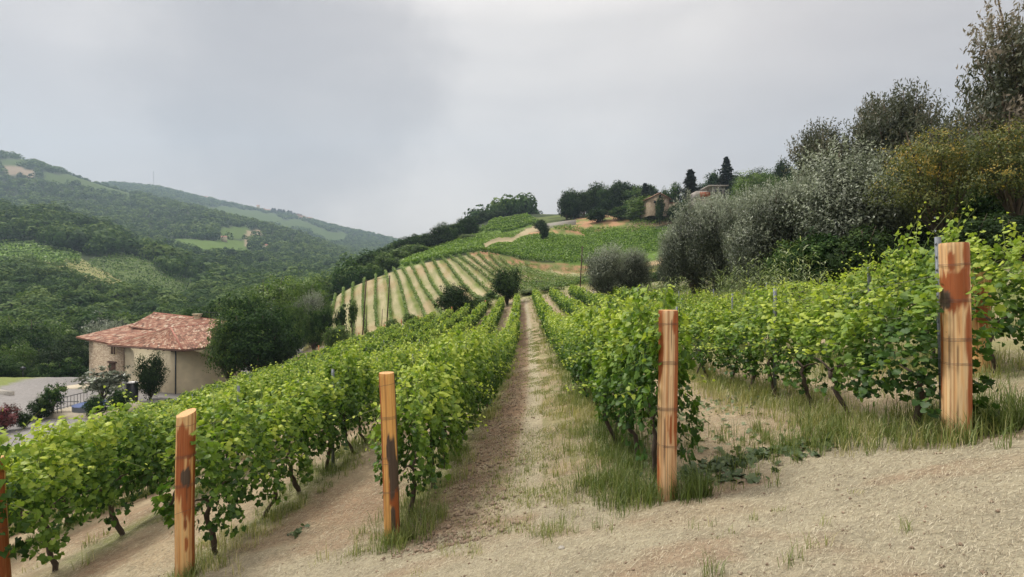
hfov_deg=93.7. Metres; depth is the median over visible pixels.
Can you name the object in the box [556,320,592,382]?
grapevine
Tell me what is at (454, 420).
grapevine
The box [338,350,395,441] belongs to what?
grapevine
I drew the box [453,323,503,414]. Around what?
grapevine
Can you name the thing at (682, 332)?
grapevine
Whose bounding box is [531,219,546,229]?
broadleaf tree
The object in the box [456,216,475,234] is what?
broadleaf tree
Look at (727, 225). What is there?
olive tree
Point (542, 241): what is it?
vine row
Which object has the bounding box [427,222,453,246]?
broadleaf tree
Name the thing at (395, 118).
sky
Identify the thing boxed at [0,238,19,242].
vine row
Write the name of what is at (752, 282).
reed clump
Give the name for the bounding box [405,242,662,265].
vine row
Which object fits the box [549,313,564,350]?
grapevine
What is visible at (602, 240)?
vine row
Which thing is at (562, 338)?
grapevine
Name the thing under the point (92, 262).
vine row
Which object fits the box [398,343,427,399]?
grapevine
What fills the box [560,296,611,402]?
grapevine
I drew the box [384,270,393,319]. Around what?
vine row
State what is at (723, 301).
grapevine
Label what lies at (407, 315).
bush
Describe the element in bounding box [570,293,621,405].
grapevine
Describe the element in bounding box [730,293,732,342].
metal stake
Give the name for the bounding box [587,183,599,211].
broadleaf tree
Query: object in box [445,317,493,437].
grapevine
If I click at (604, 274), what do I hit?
olive tree
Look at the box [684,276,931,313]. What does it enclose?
trellis wire
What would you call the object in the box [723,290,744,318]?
grapevine
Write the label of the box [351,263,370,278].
broadleaf tree
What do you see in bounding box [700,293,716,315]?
grapevine
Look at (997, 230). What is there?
grapevine
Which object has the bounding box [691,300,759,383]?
grapevine
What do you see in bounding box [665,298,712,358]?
grapevine
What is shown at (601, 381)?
grapevine
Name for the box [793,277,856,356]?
grapevine
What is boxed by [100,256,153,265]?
vine row
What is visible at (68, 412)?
terrace
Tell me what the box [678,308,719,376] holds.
grapevine
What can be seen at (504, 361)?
grapevine
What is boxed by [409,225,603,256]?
vine row
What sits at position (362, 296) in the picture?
vine row
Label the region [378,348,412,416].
grapevine
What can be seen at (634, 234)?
vine row
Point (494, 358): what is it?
grapevine
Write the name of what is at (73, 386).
paving
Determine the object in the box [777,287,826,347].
grapevine
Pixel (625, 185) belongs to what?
broadleaf tree
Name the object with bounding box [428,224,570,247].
vine row
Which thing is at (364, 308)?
utility pole
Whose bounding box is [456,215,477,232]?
broadleaf tree
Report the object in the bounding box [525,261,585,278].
vine row
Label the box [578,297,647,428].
grapevine
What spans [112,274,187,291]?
vine row
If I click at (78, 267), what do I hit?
vine row
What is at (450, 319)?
grapevines
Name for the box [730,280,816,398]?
grapevine
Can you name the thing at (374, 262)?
broadleaf tree
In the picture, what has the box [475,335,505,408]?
grapevine
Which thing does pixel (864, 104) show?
feathery tree
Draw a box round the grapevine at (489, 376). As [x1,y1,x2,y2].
[466,335,494,418]
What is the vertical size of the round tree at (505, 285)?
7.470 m
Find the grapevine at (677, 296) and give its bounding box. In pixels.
[673,294,686,308]
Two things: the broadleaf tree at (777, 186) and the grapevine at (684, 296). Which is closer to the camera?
the grapevine at (684, 296)
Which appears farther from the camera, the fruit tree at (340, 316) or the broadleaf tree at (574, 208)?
the broadleaf tree at (574, 208)
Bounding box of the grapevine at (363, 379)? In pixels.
[324,330,378,452]
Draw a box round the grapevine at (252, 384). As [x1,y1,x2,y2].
[199,364,265,468]
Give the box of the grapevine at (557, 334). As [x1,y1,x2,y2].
[547,311,566,353]
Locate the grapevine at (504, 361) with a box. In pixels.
[490,333,514,382]
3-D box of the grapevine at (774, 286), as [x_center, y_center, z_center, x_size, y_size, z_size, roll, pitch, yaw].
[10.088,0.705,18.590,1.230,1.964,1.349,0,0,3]
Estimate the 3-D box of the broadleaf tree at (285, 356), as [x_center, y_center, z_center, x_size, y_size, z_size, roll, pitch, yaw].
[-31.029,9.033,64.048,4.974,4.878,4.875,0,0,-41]
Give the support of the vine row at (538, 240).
on the ground at (26, 389)
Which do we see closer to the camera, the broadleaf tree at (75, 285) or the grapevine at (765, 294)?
the grapevine at (765, 294)
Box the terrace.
[44,402,142,418]
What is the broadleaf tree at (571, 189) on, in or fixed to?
on the ground at (26, 389)
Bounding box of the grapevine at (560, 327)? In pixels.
[554,311,565,354]
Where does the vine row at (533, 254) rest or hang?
on the ground at (26, 389)
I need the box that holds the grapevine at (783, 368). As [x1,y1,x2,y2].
[753,286,879,407]
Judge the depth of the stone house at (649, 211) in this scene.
190.26 m
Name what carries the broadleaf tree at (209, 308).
on the ground at (26, 389)
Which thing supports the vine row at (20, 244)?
on the ground at (26, 389)
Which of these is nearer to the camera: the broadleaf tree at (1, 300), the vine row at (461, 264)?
the vine row at (461, 264)
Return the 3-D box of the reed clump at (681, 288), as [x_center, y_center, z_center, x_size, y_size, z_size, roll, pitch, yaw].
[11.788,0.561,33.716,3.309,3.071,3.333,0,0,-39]
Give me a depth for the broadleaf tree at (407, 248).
189.79 m
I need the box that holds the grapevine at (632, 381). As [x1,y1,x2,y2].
[595,282,713,476]
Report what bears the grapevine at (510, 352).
on the ground at (26, 389)
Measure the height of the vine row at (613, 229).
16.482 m
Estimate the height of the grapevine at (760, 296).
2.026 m
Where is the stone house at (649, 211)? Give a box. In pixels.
[640,192,678,218]
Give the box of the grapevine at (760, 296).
[750,283,770,319]
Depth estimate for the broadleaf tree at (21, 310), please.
185.83 m
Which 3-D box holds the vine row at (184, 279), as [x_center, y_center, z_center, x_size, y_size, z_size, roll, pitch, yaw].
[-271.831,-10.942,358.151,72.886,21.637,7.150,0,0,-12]
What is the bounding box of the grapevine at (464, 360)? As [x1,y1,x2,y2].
[429,319,493,448]
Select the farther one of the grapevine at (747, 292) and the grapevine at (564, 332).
the grapevine at (747, 292)
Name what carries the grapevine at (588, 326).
on the ground at (26, 389)
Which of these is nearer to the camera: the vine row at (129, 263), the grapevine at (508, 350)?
the grapevine at (508, 350)
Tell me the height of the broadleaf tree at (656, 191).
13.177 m
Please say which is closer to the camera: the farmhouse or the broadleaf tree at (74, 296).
the farmhouse
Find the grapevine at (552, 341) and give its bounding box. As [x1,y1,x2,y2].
[550,315,565,352]
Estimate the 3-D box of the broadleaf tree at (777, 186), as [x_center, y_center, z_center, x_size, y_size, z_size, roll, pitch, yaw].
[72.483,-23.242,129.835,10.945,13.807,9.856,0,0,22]
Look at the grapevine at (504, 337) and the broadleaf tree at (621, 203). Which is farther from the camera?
the broadleaf tree at (621, 203)
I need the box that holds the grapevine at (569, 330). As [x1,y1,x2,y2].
[553,310,578,377]
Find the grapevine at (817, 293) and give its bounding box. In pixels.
[804,280,840,326]
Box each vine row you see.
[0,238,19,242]
[0,240,34,245]
[0,242,46,247]
[0,245,81,253]
[0,251,81,258]
[0,257,66,262]
[1,256,79,263]
[2,248,80,255]
[2,253,80,260]
[2,260,62,264]
[40,260,106,271]
[46,263,110,275]
[57,267,121,278]
[88,261,187,283]
[89,259,192,283]
[91,264,189,287]
[93,257,190,282]
[99,268,186,287]
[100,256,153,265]
[104,271,188,290]
[108,254,149,262]
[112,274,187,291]
[122,280,183,293]
[320,292,336,344]
[341,287,344,306]
[350,281,355,336]
[361,277,368,333]
[373,273,378,327]
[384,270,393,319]
[392,267,408,313]
[397,226,633,266]
[398,226,620,261]
[399,233,665,265]
[400,226,613,259]
[401,226,665,262]
[401,229,666,265]
[401,239,657,265]
[401,264,427,316]
[402,225,642,260]
[402,235,664,263]
[402,242,660,265]
[403,225,652,259]
[403,228,670,262]
[405,226,655,260]
[405,232,663,262]
[405,237,664,264]
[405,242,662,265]
[408,225,610,255]
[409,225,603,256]
[409,261,443,313]
[420,259,443,295]
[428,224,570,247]
[428,224,570,248]
[429,224,566,246]
[429,225,577,247]
[430,226,580,248]
[430,230,521,246]
[431,257,449,288]
[433,227,590,248]
[440,256,481,298]
[449,255,500,298]
[457,254,520,297]
[466,252,535,289]
[477,251,549,289]
[479,216,533,230]
[482,214,531,225]
[484,217,536,231]
[488,214,528,223]
[488,251,564,289]
[489,213,527,220]
[499,256,576,286]
[501,219,538,231]
[512,260,591,284]
[519,262,587,281]
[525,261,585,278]
[562,246,658,262]
[626,219,669,227]
[630,217,669,224]
[633,216,664,223]
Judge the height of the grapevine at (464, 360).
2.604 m
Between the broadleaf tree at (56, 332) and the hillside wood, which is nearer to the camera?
the broadleaf tree at (56, 332)
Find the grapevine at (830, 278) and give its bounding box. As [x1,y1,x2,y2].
[823,267,863,312]
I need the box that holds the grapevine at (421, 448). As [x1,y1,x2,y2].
[346,345,446,516]
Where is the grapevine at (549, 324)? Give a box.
[544,310,557,341]
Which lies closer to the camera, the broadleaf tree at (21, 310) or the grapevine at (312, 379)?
the grapevine at (312, 379)
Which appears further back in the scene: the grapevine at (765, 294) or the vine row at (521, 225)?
the vine row at (521, 225)
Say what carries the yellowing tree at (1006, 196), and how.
on the ground at (26, 389)
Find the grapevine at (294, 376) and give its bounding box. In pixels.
[261,353,309,442]
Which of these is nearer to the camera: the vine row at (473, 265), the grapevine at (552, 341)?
the grapevine at (552, 341)
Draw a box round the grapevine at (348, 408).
[277,345,359,470]
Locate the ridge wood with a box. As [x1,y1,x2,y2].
[0,150,397,259]
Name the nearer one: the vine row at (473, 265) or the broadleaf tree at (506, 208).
the vine row at (473, 265)
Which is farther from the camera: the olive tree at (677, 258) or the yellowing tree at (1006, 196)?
the olive tree at (677, 258)
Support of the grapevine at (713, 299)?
on the ground at (26, 389)
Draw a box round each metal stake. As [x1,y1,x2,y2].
[236,376,239,468]
[331,358,334,466]
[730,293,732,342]
[773,289,776,389]
[867,267,872,346]
[934,217,940,425]
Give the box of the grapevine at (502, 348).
[487,329,513,393]
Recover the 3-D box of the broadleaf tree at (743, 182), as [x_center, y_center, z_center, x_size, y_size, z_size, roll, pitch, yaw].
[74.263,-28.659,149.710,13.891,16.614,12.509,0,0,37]
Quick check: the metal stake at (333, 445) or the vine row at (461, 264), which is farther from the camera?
the vine row at (461, 264)
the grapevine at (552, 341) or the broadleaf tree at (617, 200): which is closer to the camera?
the grapevine at (552, 341)
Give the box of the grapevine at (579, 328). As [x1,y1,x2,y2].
[572,300,595,392]
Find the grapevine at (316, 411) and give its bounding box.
[256,378,336,491]
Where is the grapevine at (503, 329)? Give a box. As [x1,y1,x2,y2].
[501,324,515,349]
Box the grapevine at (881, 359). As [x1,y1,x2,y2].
[845,252,1014,430]
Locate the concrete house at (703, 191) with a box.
[688,185,728,208]
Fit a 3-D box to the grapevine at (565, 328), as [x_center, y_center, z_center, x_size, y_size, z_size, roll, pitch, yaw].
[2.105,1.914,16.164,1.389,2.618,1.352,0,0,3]
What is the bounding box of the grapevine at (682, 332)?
[651,309,700,349]
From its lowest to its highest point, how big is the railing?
1.235 m
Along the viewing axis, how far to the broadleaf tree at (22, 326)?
108.63 m
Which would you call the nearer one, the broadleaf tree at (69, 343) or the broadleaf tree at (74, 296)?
the broadleaf tree at (69, 343)
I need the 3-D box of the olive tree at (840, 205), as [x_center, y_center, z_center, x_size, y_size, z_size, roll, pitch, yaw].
[18.089,-4.107,25.652,8.367,8.325,8.359,0,0,-33]
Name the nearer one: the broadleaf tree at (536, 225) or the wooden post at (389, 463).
the wooden post at (389, 463)
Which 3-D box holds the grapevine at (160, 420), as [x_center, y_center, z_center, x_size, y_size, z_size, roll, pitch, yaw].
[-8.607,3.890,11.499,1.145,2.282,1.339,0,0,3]
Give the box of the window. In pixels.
[110,347,115,354]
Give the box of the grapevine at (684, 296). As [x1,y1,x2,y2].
[676,287,691,311]
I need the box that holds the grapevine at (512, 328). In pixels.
[504,320,520,347]
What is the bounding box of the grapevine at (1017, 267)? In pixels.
[997,212,1023,334]
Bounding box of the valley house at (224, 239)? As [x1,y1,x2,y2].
[221,236,226,241]
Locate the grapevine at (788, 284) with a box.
[778,279,808,323]
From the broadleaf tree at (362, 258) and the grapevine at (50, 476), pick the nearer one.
the grapevine at (50, 476)
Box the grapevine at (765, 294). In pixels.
[738,279,786,349]
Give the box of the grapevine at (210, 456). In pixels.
[150,386,274,554]
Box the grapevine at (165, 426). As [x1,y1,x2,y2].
[123,405,203,504]
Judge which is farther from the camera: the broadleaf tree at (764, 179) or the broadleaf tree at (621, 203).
the broadleaf tree at (621, 203)
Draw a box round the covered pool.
[71,400,110,412]
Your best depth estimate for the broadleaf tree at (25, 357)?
83.62 m
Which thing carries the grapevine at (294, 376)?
on the ground at (26, 389)
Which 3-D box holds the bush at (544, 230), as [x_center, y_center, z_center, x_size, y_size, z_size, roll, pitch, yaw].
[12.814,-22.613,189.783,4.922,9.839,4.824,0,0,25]
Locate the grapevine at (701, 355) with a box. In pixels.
[689,297,748,379]
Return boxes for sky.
[0,0,1023,237]
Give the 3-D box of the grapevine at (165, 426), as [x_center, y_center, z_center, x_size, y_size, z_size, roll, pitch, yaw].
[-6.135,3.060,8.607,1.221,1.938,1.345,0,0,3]
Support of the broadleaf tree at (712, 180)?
on the ground at (26, 389)
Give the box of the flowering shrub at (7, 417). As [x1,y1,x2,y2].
[0,403,21,430]
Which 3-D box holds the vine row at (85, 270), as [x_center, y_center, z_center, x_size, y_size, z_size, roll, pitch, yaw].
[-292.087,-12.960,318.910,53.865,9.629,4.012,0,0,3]
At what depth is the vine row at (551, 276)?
111.68 m
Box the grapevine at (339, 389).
[326,357,346,416]
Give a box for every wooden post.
[0,455,11,576]
[174,408,196,576]
[379,371,399,543]
[657,310,677,501]
[938,242,972,441]
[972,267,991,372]
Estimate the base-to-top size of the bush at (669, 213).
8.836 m
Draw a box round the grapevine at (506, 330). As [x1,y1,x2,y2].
[501,325,521,355]
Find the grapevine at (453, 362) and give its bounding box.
[419,328,482,468]
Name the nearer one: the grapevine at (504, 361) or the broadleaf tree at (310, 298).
the grapevine at (504, 361)
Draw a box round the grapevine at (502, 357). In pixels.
[487,326,506,395]
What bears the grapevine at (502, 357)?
on the ground at (26, 389)
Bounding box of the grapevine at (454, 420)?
[398,345,489,488]
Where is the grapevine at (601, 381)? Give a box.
[561,300,655,444]
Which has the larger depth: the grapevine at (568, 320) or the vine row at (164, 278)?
the vine row at (164, 278)
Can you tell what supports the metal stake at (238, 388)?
on the ground at (26, 389)
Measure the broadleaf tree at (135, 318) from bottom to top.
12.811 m
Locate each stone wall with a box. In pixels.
[0,389,13,395]
[547,220,575,227]
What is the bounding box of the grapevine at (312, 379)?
[288,372,326,431]
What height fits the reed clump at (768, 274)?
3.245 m
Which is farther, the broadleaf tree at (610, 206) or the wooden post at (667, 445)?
the broadleaf tree at (610, 206)
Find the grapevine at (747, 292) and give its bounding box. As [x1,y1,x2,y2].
[740,287,758,315]
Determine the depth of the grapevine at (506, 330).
26.61 m
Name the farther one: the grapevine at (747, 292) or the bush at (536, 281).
the bush at (536, 281)
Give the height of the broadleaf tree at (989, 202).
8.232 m
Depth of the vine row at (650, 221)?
190.88 m
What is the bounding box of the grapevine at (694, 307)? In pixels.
[688,296,710,328]
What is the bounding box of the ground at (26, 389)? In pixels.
[0,153,1023,576]
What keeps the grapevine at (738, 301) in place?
on the ground at (26, 389)
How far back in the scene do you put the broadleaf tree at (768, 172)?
182.17 m
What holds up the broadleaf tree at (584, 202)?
on the ground at (26, 389)
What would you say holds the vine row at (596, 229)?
on the ground at (26, 389)
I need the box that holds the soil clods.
[158,364,1004,576]
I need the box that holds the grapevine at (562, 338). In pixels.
[552,316,568,368]
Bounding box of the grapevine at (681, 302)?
[679,297,694,331]
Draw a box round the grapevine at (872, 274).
[834,242,928,356]
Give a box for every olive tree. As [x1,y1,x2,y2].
[71,364,133,399]
[76,322,115,368]
[106,318,128,328]
[579,240,633,294]
[618,245,655,290]
[651,224,686,290]
[657,190,712,293]
[681,188,742,289]
[716,181,764,290]
[719,176,814,290]
[770,173,818,246]
[774,133,940,275]
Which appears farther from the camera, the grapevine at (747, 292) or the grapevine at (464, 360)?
the grapevine at (747, 292)
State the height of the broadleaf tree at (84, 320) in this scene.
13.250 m
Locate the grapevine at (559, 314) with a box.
[545,312,562,333]
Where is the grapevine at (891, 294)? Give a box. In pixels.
[866,269,916,320]
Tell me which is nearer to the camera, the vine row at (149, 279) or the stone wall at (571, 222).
the stone wall at (571, 222)
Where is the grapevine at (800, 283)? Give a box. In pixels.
[788,278,822,309]
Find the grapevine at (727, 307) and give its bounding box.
[723,298,743,340]
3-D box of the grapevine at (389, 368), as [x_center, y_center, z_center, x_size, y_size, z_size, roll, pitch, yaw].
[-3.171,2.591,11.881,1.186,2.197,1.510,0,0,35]
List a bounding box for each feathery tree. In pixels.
[780,116,872,186]
[826,76,982,189]
[830,91,896,167]
[927,92,979,189]
[952,0,1023,175]
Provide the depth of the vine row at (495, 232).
211.40 m
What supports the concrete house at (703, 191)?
on the ground at (26, 389)
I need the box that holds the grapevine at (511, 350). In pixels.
[509,333,515,364]
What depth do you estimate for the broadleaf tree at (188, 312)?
103.86 m
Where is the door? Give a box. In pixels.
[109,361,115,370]
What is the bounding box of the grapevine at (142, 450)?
[65,383,174,535]
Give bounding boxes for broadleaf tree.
[0,295,12,309]
[0,299,28,310]
[0,315,70,355]
[0,319,71,351]
[0,339,42,377]
[0,354,30,376]
[1,330,55,356]
[13,306,33,317]
[14,281,42,291]
[18,284,40,295]
[26,344,86,373]
[39,303,66,313]
[44,332,85,350]
[48,330,88,368]
[52,322,82,339]
[53,303,83,315]
[57,279,83,290]
[58,291,94,308]
[68,314,116,334]
[75,325,102,336]
[76,317,116,333]
[89,284,104,290]
[90,310,124,325]
[95,284,120,298]
[95,294,122,311]
[113,290,141,299]
[120,315,142,324]
[122,295,157,312]
[124,311,148,319]
[132,348,169,399]
[143,305,173,312]
[165,306,186,313]
[176,305,199,315]
[183,298,232,320]
[198,310,254,380]
[210,301,298,372]
[214,287,272,328]
[241,272,301,318]
[265,341,299,367]
[267,273,327,315]
[273,307,305,362]
[280,297,307,341]
[291,290,324,346]
[300,305,325,351]
[311,288,333,319]
[330,272,348,294]
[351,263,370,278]
[355,253,370,266]
[359,250,386,270]
[366,259,383,274]
[374,252,401,271]
[375,247,390,262]
[384,238,402,249]
[389,248,412,261]
[392,236,424,247]
[398,244,415,253]
[410,243,431,254]
[411,233,421,241]
[417,233,430,246]
[420,232,430,246]
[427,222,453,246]
[431,227,458,241]
[436,221,464,236]
[446,222,466,238]
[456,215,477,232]
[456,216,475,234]
[461,226,476,234]
[471,215,485,223]
[477,211,489,222]
[490,211,502,217]
[505,206,516,213]
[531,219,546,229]
[556,191,576,219]
[558,190,577,218]
[566,188,579,217]
[575,190,593,217]
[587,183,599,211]
[589,180,604,205]
[594,185,610,209]
[598,189,616,210]
[602,187,619,209]
[607,184,624,211]
[608,179,629,191]
[614,194,629,207]
[619,182,633,192]
[622,189,642,205]
[632,185,642,193]
[640,184,656,193]
[650,186,660,195]
[661,186,670,200]
[667,181,681,202]
[702,169,722,186]
[727,176,756,201]
[728,168,764,206]
[731,170,742,184]
[742,166,766,178]
[747,171,778,192]
[761,167,773,180]
[763,175,790,203]
[770,158,794,185]
[784,172,803,188]
[820,167,939,264]
[895,185,953,258]
[918,180,1022,238]
[958,110,1022,222]
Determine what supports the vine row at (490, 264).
on the ground at (26, 389)
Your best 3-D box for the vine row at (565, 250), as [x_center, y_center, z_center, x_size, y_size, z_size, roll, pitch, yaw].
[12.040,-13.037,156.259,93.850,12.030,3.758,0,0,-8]
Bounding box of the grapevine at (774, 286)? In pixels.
[755,284,791,316]
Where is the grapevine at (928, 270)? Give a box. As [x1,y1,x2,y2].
[884,198,980,366]
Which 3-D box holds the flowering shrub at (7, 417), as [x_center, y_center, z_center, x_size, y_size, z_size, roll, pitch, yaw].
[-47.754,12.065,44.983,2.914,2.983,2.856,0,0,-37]
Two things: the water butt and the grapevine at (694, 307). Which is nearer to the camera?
the grapevine at (694, 307)
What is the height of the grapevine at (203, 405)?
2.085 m
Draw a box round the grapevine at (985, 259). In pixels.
[928,220,1023,372]
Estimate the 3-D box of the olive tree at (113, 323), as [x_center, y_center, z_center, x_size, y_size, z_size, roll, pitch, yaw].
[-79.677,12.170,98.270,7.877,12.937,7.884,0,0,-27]
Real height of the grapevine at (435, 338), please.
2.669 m
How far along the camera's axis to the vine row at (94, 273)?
310.88 m
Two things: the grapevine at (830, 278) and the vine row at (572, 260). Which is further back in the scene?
the vine row at (572, 260)
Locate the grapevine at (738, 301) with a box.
[730,294,746,322]
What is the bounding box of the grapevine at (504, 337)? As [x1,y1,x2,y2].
[489,325,515,372]
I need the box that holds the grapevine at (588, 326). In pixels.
[558,303,615,405]
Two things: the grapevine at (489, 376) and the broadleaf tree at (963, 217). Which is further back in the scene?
the broadleaf tree at (963, 217)
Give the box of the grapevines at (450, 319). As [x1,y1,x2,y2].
[0,284,675,522]
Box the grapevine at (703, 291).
[687,287,712,310]
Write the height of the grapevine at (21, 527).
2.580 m
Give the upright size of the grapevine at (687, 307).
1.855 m
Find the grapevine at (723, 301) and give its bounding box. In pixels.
[707,288,736,338]
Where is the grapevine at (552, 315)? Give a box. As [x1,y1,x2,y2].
[546,307,559,340]
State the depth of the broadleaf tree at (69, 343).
90.86 m
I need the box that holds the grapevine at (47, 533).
[0,412,118,571]
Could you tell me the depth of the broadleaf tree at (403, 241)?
198.53 m
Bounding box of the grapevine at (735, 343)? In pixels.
[703,293,783,389]
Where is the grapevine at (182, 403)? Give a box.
[167,397,187,411]
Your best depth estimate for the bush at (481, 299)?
81.22 m
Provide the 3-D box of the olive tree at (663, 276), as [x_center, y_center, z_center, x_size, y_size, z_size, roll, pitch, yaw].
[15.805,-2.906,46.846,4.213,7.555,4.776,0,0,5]
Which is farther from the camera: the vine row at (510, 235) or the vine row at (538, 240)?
the vine row at (510, 235)
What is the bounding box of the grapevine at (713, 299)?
[706,294,724,307]
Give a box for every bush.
[15,411,33,428]
[25,396,54,420]
[26,361,66,377]
[47,356,88,376]
[80,393,108,417]
[104,388,133,407]
[321,326,344,347]
[328,323,352,340]
[383,318,399,328]
[400,312,419,323]
[458,234,478,238]
[463,299,477,313]
[472,294,493,307]
[483,292,494,297]
[518,289,540,294]
[528,280,551,283]
[538,220,549,238]
[539,286,561,291]
[585,206,610,222]
[608,204,629,219]
[620,195,650,218]
[649,270,658,279]
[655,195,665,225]
[665,204,677,223]
[675,200,687,218]
[760,238,809,294]
[783,226,844,293]
[820,224,910,292]
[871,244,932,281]
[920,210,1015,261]
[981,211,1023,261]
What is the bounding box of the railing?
[48,392,86,412]
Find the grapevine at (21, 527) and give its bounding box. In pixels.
[0,408,57,560]
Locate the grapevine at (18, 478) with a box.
[2,428,64,550]
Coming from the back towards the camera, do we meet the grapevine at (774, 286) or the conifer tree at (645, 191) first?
the conifer tree at (645, 191)
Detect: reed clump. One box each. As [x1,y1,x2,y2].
[643,276,682,294]
[664,276,705,309]
[699,267,745,309]
[714,251,785,299]
[740,256,813,322]
[773,236,831,317]
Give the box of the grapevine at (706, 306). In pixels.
[703,294,725,332]
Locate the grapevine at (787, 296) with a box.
[758,278,802,350]
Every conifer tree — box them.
[635,183,651,200]
[671,169,699,203]
[717,156,735,203]
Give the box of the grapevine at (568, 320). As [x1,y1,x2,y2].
[564,306,590,383]
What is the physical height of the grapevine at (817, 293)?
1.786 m
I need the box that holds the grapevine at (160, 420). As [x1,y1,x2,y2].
[115,401,176,492]
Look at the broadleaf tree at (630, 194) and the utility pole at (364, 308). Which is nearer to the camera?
the utility pole at (364, 308)
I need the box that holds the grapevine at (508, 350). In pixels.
[492,329,518,370]
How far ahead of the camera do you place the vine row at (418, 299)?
107.19 m
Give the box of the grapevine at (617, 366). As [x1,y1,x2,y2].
[605,290,714,461]
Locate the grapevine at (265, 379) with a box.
[240,361,289,441]
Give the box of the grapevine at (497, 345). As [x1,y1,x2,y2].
[481,324,510,393]
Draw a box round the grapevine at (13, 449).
[5,431,47,519]
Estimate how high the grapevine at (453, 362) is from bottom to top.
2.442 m
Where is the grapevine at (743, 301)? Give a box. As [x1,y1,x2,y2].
[731,296,762,343]
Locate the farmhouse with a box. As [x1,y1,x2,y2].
[76,312,240,393]
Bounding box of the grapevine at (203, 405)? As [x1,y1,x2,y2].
[172,387,242,479]
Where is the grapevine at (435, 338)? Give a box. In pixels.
[426,333,437,349]
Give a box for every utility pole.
[362,280,366,334]
[386,275,389,320]
[580,246,582,286]
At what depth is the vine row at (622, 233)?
172.87 m
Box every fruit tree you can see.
[37,379,68,412]
[311,310,320,349]
[319,306,335,342]
[333,303,347,328]
[346,299,359,332]
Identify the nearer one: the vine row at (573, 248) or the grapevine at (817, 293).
the grapevine at (817, 293)
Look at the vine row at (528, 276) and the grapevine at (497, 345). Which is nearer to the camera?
the grapevine at (497, 345)
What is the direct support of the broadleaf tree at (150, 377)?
on the ground at (26, 389)
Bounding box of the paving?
[56,383,88,388]
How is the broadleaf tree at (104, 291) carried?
on the ground at (26, 389)
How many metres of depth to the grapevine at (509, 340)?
22.73 m
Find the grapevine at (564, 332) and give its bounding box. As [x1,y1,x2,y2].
[554,311,579,357]
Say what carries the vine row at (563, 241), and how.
on the ground at (26, 389)
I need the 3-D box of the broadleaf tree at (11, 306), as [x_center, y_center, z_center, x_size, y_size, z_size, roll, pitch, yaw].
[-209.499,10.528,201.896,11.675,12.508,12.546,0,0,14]
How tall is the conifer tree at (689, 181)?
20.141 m
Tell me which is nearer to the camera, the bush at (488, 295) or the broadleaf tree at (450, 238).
the bush at (488, 295)
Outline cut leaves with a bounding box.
[287,371,906,537]
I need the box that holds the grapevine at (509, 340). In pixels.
[497,327,516,370]
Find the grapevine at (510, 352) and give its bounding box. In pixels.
[495,327,517,364]
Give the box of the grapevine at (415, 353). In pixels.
[392,336,418,413]
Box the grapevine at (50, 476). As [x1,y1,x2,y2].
[21,417,115,526]
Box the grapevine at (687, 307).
[683,303,702,320]
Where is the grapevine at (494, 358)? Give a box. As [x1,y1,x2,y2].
[477,326,510,407]
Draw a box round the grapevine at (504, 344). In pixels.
[501,339,512,369]
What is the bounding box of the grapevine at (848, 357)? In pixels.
[786,267,920,420]
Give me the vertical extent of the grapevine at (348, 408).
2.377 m
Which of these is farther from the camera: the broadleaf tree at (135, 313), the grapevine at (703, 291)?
the broadleaf tree at (135, 313)
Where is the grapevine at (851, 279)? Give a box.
[824,257,893,348]
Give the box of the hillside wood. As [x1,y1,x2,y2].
[0,192,542,292]
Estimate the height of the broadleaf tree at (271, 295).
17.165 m
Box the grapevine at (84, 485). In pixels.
[80,399,152,497]
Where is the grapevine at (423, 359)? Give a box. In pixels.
[414,346,430,397]
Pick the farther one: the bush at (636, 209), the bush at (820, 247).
the bush at (636, 209)
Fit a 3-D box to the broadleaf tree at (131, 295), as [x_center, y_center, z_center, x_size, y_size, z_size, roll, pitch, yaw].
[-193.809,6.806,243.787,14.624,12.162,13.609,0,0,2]
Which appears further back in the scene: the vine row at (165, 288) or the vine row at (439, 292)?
the vine row at (165, 288)
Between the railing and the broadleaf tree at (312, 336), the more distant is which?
the broadleaf tree at (312, 336)
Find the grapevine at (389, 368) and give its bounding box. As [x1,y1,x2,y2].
[363,349,400,424]
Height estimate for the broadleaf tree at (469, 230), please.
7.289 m
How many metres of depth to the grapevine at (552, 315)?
27.89 m
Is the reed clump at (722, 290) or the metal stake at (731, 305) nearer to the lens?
the metal stake at (731, 305)
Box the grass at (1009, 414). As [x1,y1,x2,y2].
[9,256,1023,576]
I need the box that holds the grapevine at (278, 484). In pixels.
[217,383,308,516]
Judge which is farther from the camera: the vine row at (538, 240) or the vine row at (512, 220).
the vine row at (512, 220)
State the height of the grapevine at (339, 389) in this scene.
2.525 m
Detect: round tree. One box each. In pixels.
[432,282,475,312]
[487,265,524,305]
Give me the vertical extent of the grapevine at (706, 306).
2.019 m
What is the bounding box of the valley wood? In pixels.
[0,248,383,326]
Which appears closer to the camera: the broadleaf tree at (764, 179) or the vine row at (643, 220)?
the broadleaf tree at (764, 179)
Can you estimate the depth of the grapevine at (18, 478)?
8.76 m
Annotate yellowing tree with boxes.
[861,120,1011,236]
[942,112,1023,219]
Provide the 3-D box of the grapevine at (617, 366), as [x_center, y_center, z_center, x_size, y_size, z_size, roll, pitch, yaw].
[1.831,1.179,6.143,1.230,2.317,1.337,0,0,3]
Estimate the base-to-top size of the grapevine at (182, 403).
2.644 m
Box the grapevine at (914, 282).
[897,263,934,313]
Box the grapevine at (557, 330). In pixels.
[545,322,559,358]
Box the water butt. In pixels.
[126,381,138,401]
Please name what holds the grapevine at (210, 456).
on the ground at (26, 389)
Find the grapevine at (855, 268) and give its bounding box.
[842,262,888,314]
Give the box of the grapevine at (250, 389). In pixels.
[236,380,265,408]
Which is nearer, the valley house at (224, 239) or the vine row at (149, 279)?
the vine row at (149, 279)
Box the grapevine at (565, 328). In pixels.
[555,309,580,379]

